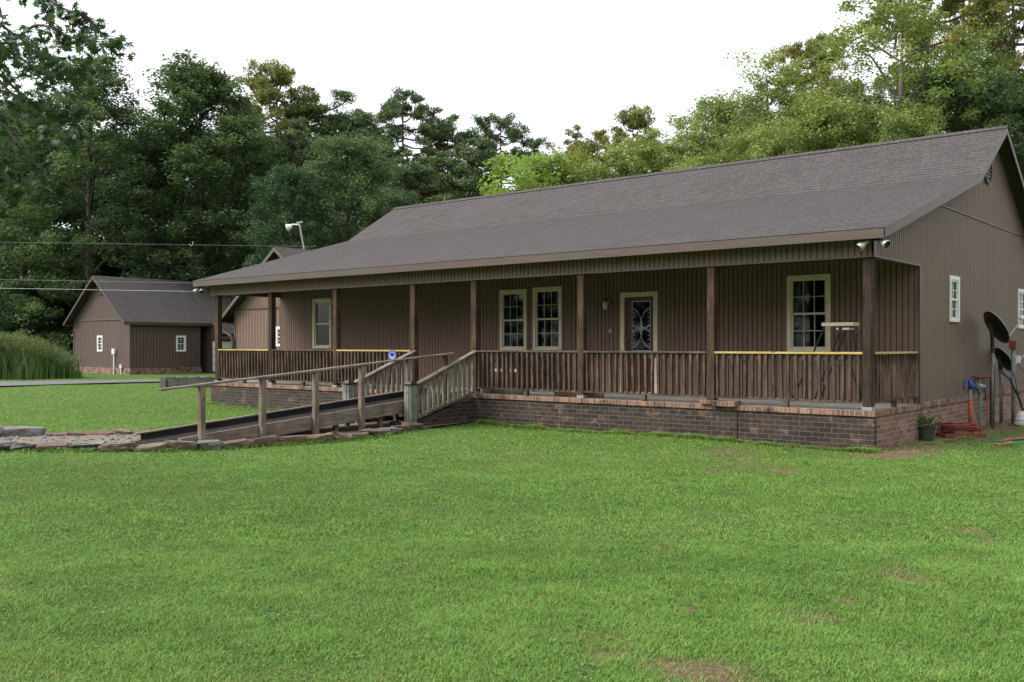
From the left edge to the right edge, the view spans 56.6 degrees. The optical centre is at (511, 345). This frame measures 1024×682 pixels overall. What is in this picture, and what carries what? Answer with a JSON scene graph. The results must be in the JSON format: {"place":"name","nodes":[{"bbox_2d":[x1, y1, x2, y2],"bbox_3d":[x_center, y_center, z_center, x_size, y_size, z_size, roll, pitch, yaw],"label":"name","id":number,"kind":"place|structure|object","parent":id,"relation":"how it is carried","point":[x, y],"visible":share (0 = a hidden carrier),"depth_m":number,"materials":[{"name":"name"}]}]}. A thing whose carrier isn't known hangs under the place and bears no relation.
{"place":"outdoors","nodes":[
{"label":"outdoors","id":0,"kind":"place"},
{"bbox_2d":[0,331,93,379],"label":"tall grass","id":1,"kind":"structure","parent":0,"point":[25,357],"depth_m":46.45,"materials":[{"name":"plant"}]},
{"bbox_2d":[0,379,230,385],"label":"driveway","id":2,"kind":"structure","parent":0,"point":[9,383],"depth_m":42.00,"materials":[{"name":"concrete"}]},
{"bbox_2d":[0,420,465,448],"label":"gravel path","id":3,"kind":"structure","parent":0,"point":[352,428],"depth_m":17.05,"materials":[{"name":"gravel"}]},
{"bbox_2d":[1,434,139,448],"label":"rubble","id":4,"kind":"object","parent":3,"relation":"on","point":[45,437],"visible":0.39,"depth_m":16.39,"materials":[{"name":"stone"}]},
{"bbox_2d":[85,430,113,434],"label":"rock","id":5,"kind":"object","parent":3,"relation":"on","point":[108,432],"visible":0.71,"depth_m":17.19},
{"bbox_2d":[131,353,467,444],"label":"access ramp","id":6,"kind":"structure","parent":3,"relation":"on","point":[315,416],"depth_m":17.07,"materials":[{"name":"brown wood"}]},
{"bbox_2d":[308,433,333,442],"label":"rock","id":7,"kind":"object","parent":3,"relation":"on","point":[322,437],"visible":0.77,"depth_m":16.22,"materials":[{"name":"stone"}]},
{"bbox_2d":[347,432,369,438],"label":"rock","id":8,"kind":"object","parent":3,"relation":"on","point":[359,435],"visible":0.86,"depth_m":16.79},
{"bbox_2d":[0,372,1023,681],"bbox_3d":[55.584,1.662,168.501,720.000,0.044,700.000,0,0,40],"label":"lawn","id":9,"kind":"structure","parent":0,"point":[226,454],"depth_m":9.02,"materials":[{"name":"plant"}]},
{"bbox_2d":[0,441,16,450],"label":"rock","id":10,"kind":"object","parent":9,"relation":"on","point":[5,445],"visible":0.62,"depth_m":14.96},
{"bbox_2d":[0,276,40,336],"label":"understorey bush","id":11,"kind":"object","parent":9,"relation":"on","point":[13,329],"visible":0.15,"depth_m":65.09,"materials":[{"name":"green plant"}]},
{"bbox_2d":[0,426,45,436],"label":"rock","id":12,"kind":"object","parent":9,"relation":"on","point":[19,431],"visible":0.67,"depth_m":16.85,"materials":[{"name":"stone"}]},
{"bbox_2d":[10,442,37,450],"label":"rock","id":13,"kind":"object","parent":9,"relation":"on","point":[18,445],"visible":0.78,"depth_m":14.92,"materials":[{"name":"stone"}]},
{"bbox_2d":[0,283,72,344],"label":"understorey bush","id":14,"kind":"object","parent":9,"relation":"on","point":[33,291],"visible":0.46,"depth_m":62.85,"materials":[{"name":"green plant"}]},
{"bbox_2d":[10,284,75,356],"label":"understorey bush","id":15,"kind":"object","parent":9,"relation":"on","point":[68,306],"visible":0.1,"depth_m":66.55,"materials":[{"name":"green plant"}]},
{"bbox_2d":[0,97,104,351],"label":"broadleaf tree","id":16,"kind":"object","parent":9,"relation":"on","point":[6,264],"visible":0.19,"depth_m":65.07,"materials":[{"name":"green plant"}]},
{"bbox_2d":[36,442,70,450],"bbox_3d":[-7.340,1.615,15.027,0.798,0.144,0.302,-1,-1,1],"label":"rock","id":17,"kind":"object","parent":9,"relation":"on","point":[46,445],"visible":0.72,"depth_m":14.90,"materials":[{"name":"stone"}]},
{"bbox_2d":[0,142,110,327],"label":"broadleaf tree","id":18,"kind":"object","parent":9,"relation":"on","point":[66,228],"visible":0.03,"depth_m":77.92,"materials":[{"name":"green plant"}]},
{"bbox_2d":[8,250,107,362],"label":"understorey bush","id":19,"kind":"object","parent":9,"relation":"on","point":[31,273],"visible":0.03,"depth_m":70.05,"materials":[{"name":"green plant"}]},
{"bbox_2d":[0,0,136,208],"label":"oak tree","id":20,"kind":"object","parent":9,"relation":"on","point":[81,38],"visible":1,"depth_m":8.46,"materials":[{"name":"green plant"}]},
{"bbox_2d":[0,126,155,325],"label":"broadleaf tree","id":21,"kind":"object","parent":9,"relation":"on","point":[96,201],"visible":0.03,"depth_m":77.84,"materials":[{"name":"green plant"}]},
{"bbox_2d":[38,252,130,352],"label":"understorey bush","id":22,"kind":"object","parent":9,"relation":"on","point":[102,269],"visible":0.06,"depth_m":66.26,"materials":[{"name":"green plant"}]},
{"bbox_2d":[66,440,106,449],"bbox_3d":[-6.681,1.589,14.959,0.598,0.160,0.261,-3,4,2],"label":"rock","id":23,"kind":"object","parent":9,"relation":"on","point":[90,444],"visible":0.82,"depth_m":14.87,"materials":[{"name":"stone"}]},
{"bbox_2d":[0,52,192,351],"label":"broadleaf tree","id":24,"kind":"object","parent":9,"relation":"on","point":[100,111],"visible":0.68,"depth_m":59.96,"materials":[{"name":"green plant"}]},
{"bbox_2d":[97,441,138,451],"bbox_3d":[-6.145,1.587,14.879,0.621,0.167,0.375,-3,-2,-3],"label":"rock","id":25,"kind":"object","parent":9,"relation":"on","point":[121,446],"visible":0.93,"depth_m":14.72,"materials":[{"name":"stone"}]},
{"bbox_2d":[6,126,231,323],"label":"broadleaf tree","id":26,"kind":"object","parent":9,"relation":"on","point":[96,196],"visible":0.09,"depth_m":72.69,"materials":[{"name":"green plant"}]},
{"bbox_2d":[113,429,131,434],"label":"rock","id":27,"kind":"object","parent":9,"relation":"on","point":[122,431],"visible":0.67,"depth_m":17.24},
{"bbox_2d":[66,244,193,351],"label":"understorey bush","id":28,"kind":"object","parent":9,"relation":"on","point":[104,263],"visible":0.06,"depth_m":66.68,"materials":[{"name":"green plant"}]},
{"bbox_2d":[63,276,211,374],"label":"garden workshop","id":29,"kind":"structure","parent":9,"relation":"on","point":[156,329],"depth_m":55.41,"materials":[{"name":"brown wood"}]},
{"bbox_2d":[97,336,102,351],"bbox_3d":[-24.031,-0.093,55.472,0.646,0.934,0.082,0,0,40],"label":"window","id":30,"kind":"structure","parent":29,"relation":"in","point":[99,338],"depth_m":55.50,"materials":[{"name":"white glass"}]},
{"bbox_2d":[176,336,185,351],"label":"window","id":31,"kind":"structure","parent":29,"relation":"in","point":[180,340],"depth_m":55.89,"materials":[{"name":"white glass"}]},
{"bbox_2d":[133,442,167,452],"bbox_3d":[-5.713,1.609,14.878,0.662,0.129,0.384,-5,5,-1],"label":"rock","id":32,"kind":"object","parent":9,"relation":"on","point":[143,447],"visible":0.85,"depth_m":14.77,"materials":[{"name":"stone"}]},
{"bbox_2d":[100,243,220,280],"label":"understorey bush","id":33,"kind":"object","parent":9,"relation":"on","point":[175,249],"visible":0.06,"depth_m":68.45,"materials":[{"name":"green plant"}]},
{"bbox_2d":[97,124,259,274],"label":"broadleaf tree","id":34,"kind":"object","parent":9,"relation":"on","point":[181,240],"visible":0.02,"depth_m":75.71,"materials":[{"name":"green plant"}]},
{"bbox_2d":[164,440,197,450],"bbox_3d":[-5.230,1.592,15.005,0.523,0.164,0.334,5,-4,-20],"label":"rock","id":35,"kind":"object","parent":9,"relation":"on","point":[173,445],"visible":0.85,"depth_m":14.89,"materials":[{"name":"stone"}]},
{"bbox_2d":[150,264,218,280],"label":"understorey bush","id":36,"kind":"object","parent":9,"relation":"on","point":[182,268],"visible":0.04,"depth_m":66.65,"materials":[{"name":"green plant"}]},
{"bbox_2d":[160,376,214,386],"bbox_3d":[-12.653,1.441,37.876,2.300,0.417,1.250,0,0,-6],"label":"timber frame","id":37,"kind":"object","parent":9,"relation":"on","point":[166,381],"visible":0.69,"depth_m":37.28,"materials":[{"name":"grey wood"}]},
{"bbox_2d":[91,49,297,335],"bbox_3d":[-21.074,-8.818,63.200,13.536,20.938,11.904,0,0,7],"label":"broadleaf tree","id":38,"kind":"object","parent":9,"relation":"on","point":[193,85],"visible":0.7,"depth_m":60.82,"materials":[{"name":"green plant"}]},
{"bbox_2d":[179,281,235,372],"bbox_3d":[-17.806,-1.190,62.162,8.112,5.680,8.750,0,0,40],"label":"garage bay","id":39,"kind":"object","parent":9,"relation":"on","point":[205,301],"visible":0.2,"depth_m":57.67,"materials":[{"name":"wood"}]},
{"bbox_2d":[213,341,230,370],"bbox_3d":[-15.898,0.665,58.620,0.040,1.770,5.750,0,0,40],"label":"garage door","id":40,"kind":"structure","parent":39,"relation":"in","point":[225,344],"depth_m":56.88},
{"bbox_2d":[197,439,222,450],"bbox_3d":[-4.845,1.597,15.186,0.404,0.151,0.365,-2,2,-30],"label":"rock","id":41,"kind":"object","parent":9,"relation":"on","point":[212,444],"visible":0.86,"depth_m":15.06,"materials":[{"name":"stone"}]},
{"bbox_2d":[168,126,271,279],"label":"broadleaf tree","id":42,"kind":"object","parent":9,"relation":"on","point":[214,244],"visible":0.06,"depth_m":73.65,"materials":[{"name":"green plant"}]},
{"bbox_2d":[221,439,249,448],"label":"rock","id":43,"kind":"object","parent":9,"relation":"on","point":[229,444],"visible":0.82,"depth_m":15.29,"materials":[{"name":"stone"}]},
{"bbox_2d":[185,101,294,334],"bbox_3d":[-18.318,-7.496,66.149,7.864,18.292,7.081,0,0,4],"label":"broadleaf tree","id":44,"kind":"object","parent":9,"relation":"on","point":[224,266],"visible":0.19,"depth_m":64.98,"materials":[{"name":"green plant"}]},
{"bbox_2d":[239,435,278,446],"bbox_3d":[-4.242,1.619,15.597,0.857,0.186,0.333,-6,3,-36],"label":"rock","id":45,"kind":"object","parent":9,"relation":"on","point":[265,440],"visible":0.77,"depth_m":15.56,"materials":[{"name":"stone"}]},
{"bbox_2d":[222,247,310,380],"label":"wing","id":46,"kind":"structure","parent":9,"relation":"on","point":[247,316],"depth_m":37.75,"materials":[{"name":"wood"}]},
{"bbox_2d":[285,221,304,248],"bbox_3d":[-8.507,-4.180,37.324,0.798,1.372,0.296,0,0,9],"label":"roof antenna","id":47,"kind":"object","parent":46,"relation":"on","point":[288,227],"visible":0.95,"depth_m":37.35,"materials":[{"name":"white metal"}]},
{"bbox_2d":[220,56,337,225],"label":"pine tree","id":48,"kind":"object","parent":9,"relation":"on","point":[268,93],"visible":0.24,"depth_m":71.18,"materials":[{"name":"green plant"}]},
{"bbox_2d":[276,435,308,443],"bbox_3d":[-3.699,1.584,16.000,0.610,0.184,0.293,0,-1,-35],"label":"rock","id":49,"kind":"object","parent":9,"relation":"on","point":[295,438],"visible":0.67,"depth_m":15.88,"materials":[{"name":"stone"}]},
{"bbox_2d":[237,161,355,267],"bbox_3d":[-11.650,-4.183,51.672,6.613,11.668,7.750,0,0,-29],"label":"broadleaf tree","id":50,"kind":"object","parent":9,"relation":"on","point":[292,180],"visible":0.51,"depth_m":51.02,"materials":[{"name":"green plant"}]},
{"bbox_2d":[260,117,351,245],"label":"pine tree","id":51,"kind":"object","parent":9,"relation":"on","point":[300,144],"visible":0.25,"depth_m":66.44,"materials":[{"name":"green plant"}]},
{"bbox_2d":[278,86,380,245],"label":"pine tree","id":52,"kind":"object","parent":9,"relation":"on","point":[340,121],"visible":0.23,"depth_m":73.23,"materials":[{"name":"green plant"}]},
{"bbox_2d":[327,431,350,440],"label":"rock","id":53,"kind":"object","parent":9,"relation":"on","point":[338,435],"visible":0.7,"depth_m":16.51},
{"bbox_2d":[276,130,411,249],"bbox_3d":[-9.632,-5.371,54.276,9.285,14.043,10.883,0,0,40],"label":"broadleaf tree","id":54,"kind":"object","parent":9,"relation":"on","point":[341,151],"visible":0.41,"depth_m":53.90,"materials":[{"name":"green plant"}]},
{"bbox_2d":[319,112,401,241],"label":"broadleaf tree","id":55,"kind":"object","parent":9,"relation":"on","point":[355,125],"visible":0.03,"depth_m":76.11,"materials":[{"name":"green plant"}]},
{"bbox_2d":[359,428,384,436],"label":"rock","id":56,"kind":"object","parent":9,"relation":"on","point":[372,431],"visible":0.62,"depth_m":17.15,"materials":[{"name":"stone"}]},
{"bbox_2d":[359,140,412,224],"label":"pine tree","id":57,"kind":"object","parent":9,"relation":"on","point":[407,148],"visible":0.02,"depth_m":77.71,"materials":[{"name":"green plant"}]},
{"bbox_2d":[357,184,421,232],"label":"broadleaf tree","id":58,"kind":"object","parent":9,"relation":"on","point":[391,199],"visible":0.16,"depth_m":53.35,"materials":[{"name":"green plant"}]},
{"bbox_2d":[389,425,413,432],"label":"rock","id":59,"kind":"object","parent":9,"relation":"on","point":[404,428],"visible":0.6,"depth_m":17.88,"materials":[{"name":"stone"}]},
{"bbox_2d":[350,86,462,218],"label":"pine tree","id":60,"kind":"object","parent":9,"relation":"on","point":[392,107],"visible":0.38,"depth_m":68.79,"materials":[{"name":"green plant"}]},
{"bbox_2d":[341,350,477,427],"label":"porch steps","id":61,"kind":"structure","parent":9,"relation":"on","point":[459,412],"depth_m":19.79,"materials":[{"name":"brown wood"}]},
{"bbox_2d":[401,422,422,429],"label":"rock","id":62,"kind":"object","parent":9,"relation":"on","point":[418,426],"visible":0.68,"depth_m":18.34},
{"bbox_2d":[382,150,456,203],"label":"pine tree","id":63,"kind":"object","parent":9,"relation":"on","point":[411,172],"visible":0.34,"depth_m":63.24,"materials":[{"name":"green plant"}]},
{"bbox_2d":[408,117,509,202],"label":"pine tree","id":64,"kind":"object","parent":9,"relation":"on","point":[443,129],"visible":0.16,"depth_m":68.73,"materials":[{"name":"green plant"}]},
{"bbox_2d":[431,137,521,201],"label":"pine tree","id":65,"kind":"object","parent":9,"relation":"on","point":[466,180],"visible":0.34,"depth_m":64.25,"materials":[{"name":"green plant"}]},
{"bbox_2d":[461,111,555,195],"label":"pine tree","id":66,"kind":"object","parent":9,"relation":"on","point":[514,133],"visible":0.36,"depth_m":71.03,"materials":[{"name":"green plant"}]},
{"bbox_2d":[476,147,578,194],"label":"young tree","id":67,"kind":"object","parent":9,"relation":"on","point":[528,178],"visible":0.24,"depth_m":44.71,"materials":[{"name":"green plant"}]},
{"bbox_2d":[532,142,599,188],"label":"broadleaf tree","id":68,"kind":"object","parent":9,"relation":"on","point":[577,164],"visible":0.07,"depth_m":47.40,"materials":[{"name":"green plant"}]},
{"bbox_2d":[556,124,615,182],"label":"pine tree","id":69,"kind":"object","parent":9,"relation":"on","point":[595,145],"visible":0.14,"depth_m":55.55,"materials":[{"name":"green plant"}]},
{"bbox_2d":[193,125,1023,449],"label":"house","id":70,"kind":"structure","parent":9,"relation":"on","point":[727,289],"depth_m":19.67,"materials":[{"name":"brown wood"}]},
{"bbox_2d":[1,288,198,291],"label":"utility wire","id":71,"kind":"object","parent":70,"relation":"attached to","point":[89,289],"visible":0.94,"depth_m":28.30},
{"bbox_2d":[313,298,331,347],"bbox_3d":[-5.401,-0.619,27.087,0.825,1.421,0.082,0,0,40],"label":"window","id":72,"kind":"structure","parent":70,"relation":"in","point":[322,308],"depth_m":27.12,"materials":[{"name":"beige glass"}]},
{"bbox_2d":[481,389,523,394],"bbox_3d":[-0.149,0.970,20.086,1.292,0.119,0.050,0,0,40],"label":"plank","id":73,"kind":"object","parent":70,"relation":"on","point":[499,391],"visible":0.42,"depth_m":20.10,"materials":[{"name":"wood"}]},
{"bbox_2d":[490,356,546,391],"bbox_3d":[0.123,0.580,21.760,1.404,0.900,0.590,0,0,40],"label":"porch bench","id":74,"kind":"object","parent":70,"relation":"on","point":[525,370],"visible":0.1,"depth_m":21.71,"materials":[{"name":"brown wood"}]},
{"bbox_2d":[499,289,558,349],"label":"window","id":75,"kind":"structure","parent":70,"relation":"in","point":[512,303],"depth_m":22.76,"materials":[{"name":"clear glass"}]},
{"bbox_2d":[533,286,561,349],"bbox_3d":[0.818,-0.611,21.904,0.837,1.458,0.082,0,0,40],"label":"window","id":76,"kind":"structure","parent":70,"relation":"in","point":[558,288],"depth_m":21.96,"materials":[{"name":"beige wood"}]},
{"bbox_2d":[554,392,603,397],"bbox_3d":[1.322,0.975,18.899,1.188,0.109,0.050,0,0,40],"label":"plank","id":77,"kind":"object","parent":70,"relation":"on","point":[590,395],"visible":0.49,"depth_m":18.93,"materials":[{"name":"wood"}]},
{"bbox_2d":[625,296,652,391],"bbox_3d":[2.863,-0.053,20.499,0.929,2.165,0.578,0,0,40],"label":"front door","id":78,"kind":"structure","parent":70,"relation":"in","point":[638,310],"depth_m":20.49,"materials":[{"name":"brown glass"}]},
{"bbox_2d":[787,274,830,351],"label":"window","id":79,"kind":"structure","parent":70,"relation":"in","point":[808,296],"depth_m":18.15,"materials":[{"name":"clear glass"}]},
{"bbox_2d":[791,322,861,404],"bbox_3d":[5.593,0.311,16.726,1.319,1.409,0.300,0,0,40],"label":"folding stand","id":80,"kind":"object","parent":70,"relation":"on","point":[840,325],"visible":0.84,"depth_m":16.56,"materials":[{"name":"wood"}]},
{"bbox_2d":[856,238,890,250],"bbox_3d":[5.559,-1.564,14.631,0.517,0.203,0.170,0,0,40],"label":"floodlight","id":81,"kind":"object","parent":70,"relation":"attached to","point":[883,242],"visible":1,"depth_m":14.62,"materials":[{"name":"metal"}]},
{"bbox_2d":[949,275,959,321],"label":"window","id":82,"kind":"structure","parent":70,"relation":"in","point":[954,281],"depth_m":18.35,"materials":[{"name":"white glass"}]},
{"bbox_2d":[972,375,990,424],"bbox_3d":[9.580,1.159,19.399,0.224,1.082,1.556,0,0,40],"label":"gas pipe","id":83,"kind":"object","parent":70,"relation":"attached to","point":[979,384],"visible":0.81,"depth_m":19.36,"materials":[{"name":"orange metal"}]},
{"bbox_2d":[1017,289,1023,328],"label":"window","id":84,"kind":"structure","parent":70,"relation":"in","point":[1020,292],"depth_m":22.63,"materials":[{"name":"white glass"}]},
{"bbox_2d":[568,128,683,182],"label":"broadleaf tree","id":85,"kind":"object","parent":9,"relation":"on","point":[619,161],"visible":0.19,"depth_m":44.95,"materials":[{"name":"green plant"}]},
{"bbox_2d":[593,103,659,175],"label":"pine tree","id":86,"kind":"object","parent":9,"relation":"on","point":[632,122],"visible":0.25,"depth_m":55.51,"materials":[{"name":"green plant"}]},
{"bbox_2d":[629,128,712,174],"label":"broadleaf tree","id":87,"kind":"object","parent":9,"relation":"on","point":[665,148],"visible":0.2,"depth_m":44.20,"materials":[{"name":"green plant"}]},
{"bbox_2d":[660,148,730,171],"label":"broadleaf tree","id":88,"kind":"object","parent":9,"relation":"on","point":[695,163],"visible":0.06,"depth_m":41.11,"materials":[{"name":"green plant"}]},
{"bbox_2d":[658,89,765,170],"bbox_3d":[10.354,-5.291,45.479,7.431,13.882,8.709,0,0,-6],"label":"broadleaf tree","id":89,"kind":"object","parent":9,"relation":"on","point":[705,108],"visible":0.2,"depth_m":45.09,"materials":[{"name":"green plant"}]},
{"bbox_2d":[712,116,803,163],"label":"broadleaf tree","id":90,"kind":"object","parent":9,"relation":"on","point":[750,149],"visible":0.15,"depth_m":40.47,"materials":[{"name":"green plant"}]},
{"bbox_2d":[693,48,842,162],"bbox_3d":[12.420,-6.161,44.620,8.048,15.622,8.037,0,0,-34],"label":"broadleaf tree","id":91,"kind":"object","parent":9,"relation":"on","point":[765,95],"visible":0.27,"depth_m":44.45,"materials":[{"name":"green plant"}]},
{"bbox_2d":[751,31,850,153],"bbox_3d":[15.447,-7.418,50.047,5.745,18.135,5.727,0,0,36],"label":"pine tree","id":92,"kind":"object","parent":9,"relation":"on","point":[810,51],"visible":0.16,"depth_m":49.51,"materials":[{"name":"green plant"}]},
{"bbox_2d":[764,87,885,154],"bbox_3d":[13.916,-4.688,42.615,7.984,12.678,9.357,0,0,31],"label":"broadleaf tree","id":93,"kind":"object","parent":9,"relation":"on","point":[811,121],"visible":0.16,"depth_m":40.78,"materials":[{"name":"green plant"}]},
{"bbox_2d":[819,79,890,144],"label":"broadleaf tree","id":94,"kind":"object","parent":9,"relation":"on","point":[864,95],"visible":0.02,"depth_m":46.73,"materials":[{"name":"green plant"}]},
{"bbox_2d":[784,0,1023,152],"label":"broadleaf tree","id":95,"kind":"object","parent":9,"relation":"on","point":[872,27],"visible":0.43,"depth_m":41.72,"materials":[{"name":"green plant"}]},
{"bbox_2d":[862,102,950,143],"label":"broadleaf tree","id":96,"kind":"object","parent":9,"relation":"on","point":[904,120],"visible":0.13,"depth_m":39.19,"materials":[{"name":"green plant"}]},
{"bbox_2d":[916,409,945,439],"bbox_3d":[7.231,1.380,16.595,0.636,0.539,0.544,0,0,18],"label":"potted plant","id":97,"kind":"object","parent":9,"relation":"on","point":[926,432],"visible":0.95,"depth_m":16.50,"materials":[{"name":"green plant"}]},
{"bbox_2d":[871,0,1023,142],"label":"pine tree","id":98,"kind":"object","parent":9,"relation":"on","point":[964,9],"visible":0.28,"depth_m":46.29,"materials":[{"name":"green plant"}]},
{"bbox_2d":[878,45,1023,177],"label":"broadleaf tree","id":99,"kind":"object","parent":9,"relation":"on","point":[961,88],"visible":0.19,"depth_m":41.06,"materials":[{"name":"green plant"}]},
{"bbox_2d":[883,416,1023,454],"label":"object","id":100,"kind":"object","parent":9,"relation":"on","point":[971,438],"visible":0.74,"depth_m":16.96,"materials":[{"name":"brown wood"}]},
{"bbox_2d":[934,413,984,436],"bbox_3d":[8.103,1.436,17.325,0.927,0.427,0.582,0,0,-8],"label":"red hose pile","id":101,"kind":"object","parent":9,"relation":"on","point":[951,428],"visible":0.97,"depth_m":17.14,"materials":[{"name":"rubber"}]},
{"bbox_2d":[915,0,1023,162],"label":"pine tree","id":102,"kind":"object","parent":9,"relation":"on","point":[1013,43],"visible":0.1,"depth_m":48.19,"materials":[{"name":"green plant"}]},
{"bbox_2d":[963,378,978,425],"bbox_3d":[8.821,1.158,18.286,0.300,1.087,0.106,0,0,8],"label":"yard hydrant","id":103,"kind":"object","parent":9,"relation":"on","point":[971,386],"visible":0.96,"depth_m":18.27,"materials":[{"name":"blue metal"}]},
{"bbox_2d":[945,67,1023,175],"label":"broadleaf tree","id":104,"kind":"object","parent":9,"relation":"on","point":[1019,110],"visible":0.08,"depth_m":43.00,"materials":[{"name":"green plant"}]},
{"bbox_2d":[983,311,1023,428],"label":"satellite dish","id":105,"kind":"object","parent":9,"relation":"on","point":[996,327],"visible":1,"depth_m":19.12,"materials":[{"name":"black metal"}]},
{"bbox_2d":[994,347,1023,422],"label":"satellite dish","id":106,"kind":"object","parent":9,"relation":"on","point":[1003,358],"visible":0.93,"depth_m":20.27,"materials":[{"name":"black metal"}]},
{"bbox_2d":[999,341,1023,424],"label":"pipe post","id":107,"kind":"object","parent":9,"relation":"on","point":[1014,359],"visible":0.96,"depth_m":19.86,"materials":[{"name":"grey metal"}]},
{"bbox_2d":[1014,411,1023,424],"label":"bucket","id":108,"kind":"object","parent":9,"relation":"on","point":[1019,419],"visible":1,"depth_m":19.62,"materials":[{"name":"white plastic"}]},
{"bbox_2d":[0,0,1023,330],"label":"sky","id":109,"kind":"structure","parent":0,"point":[557,65],"materials":[{"name":"white"}]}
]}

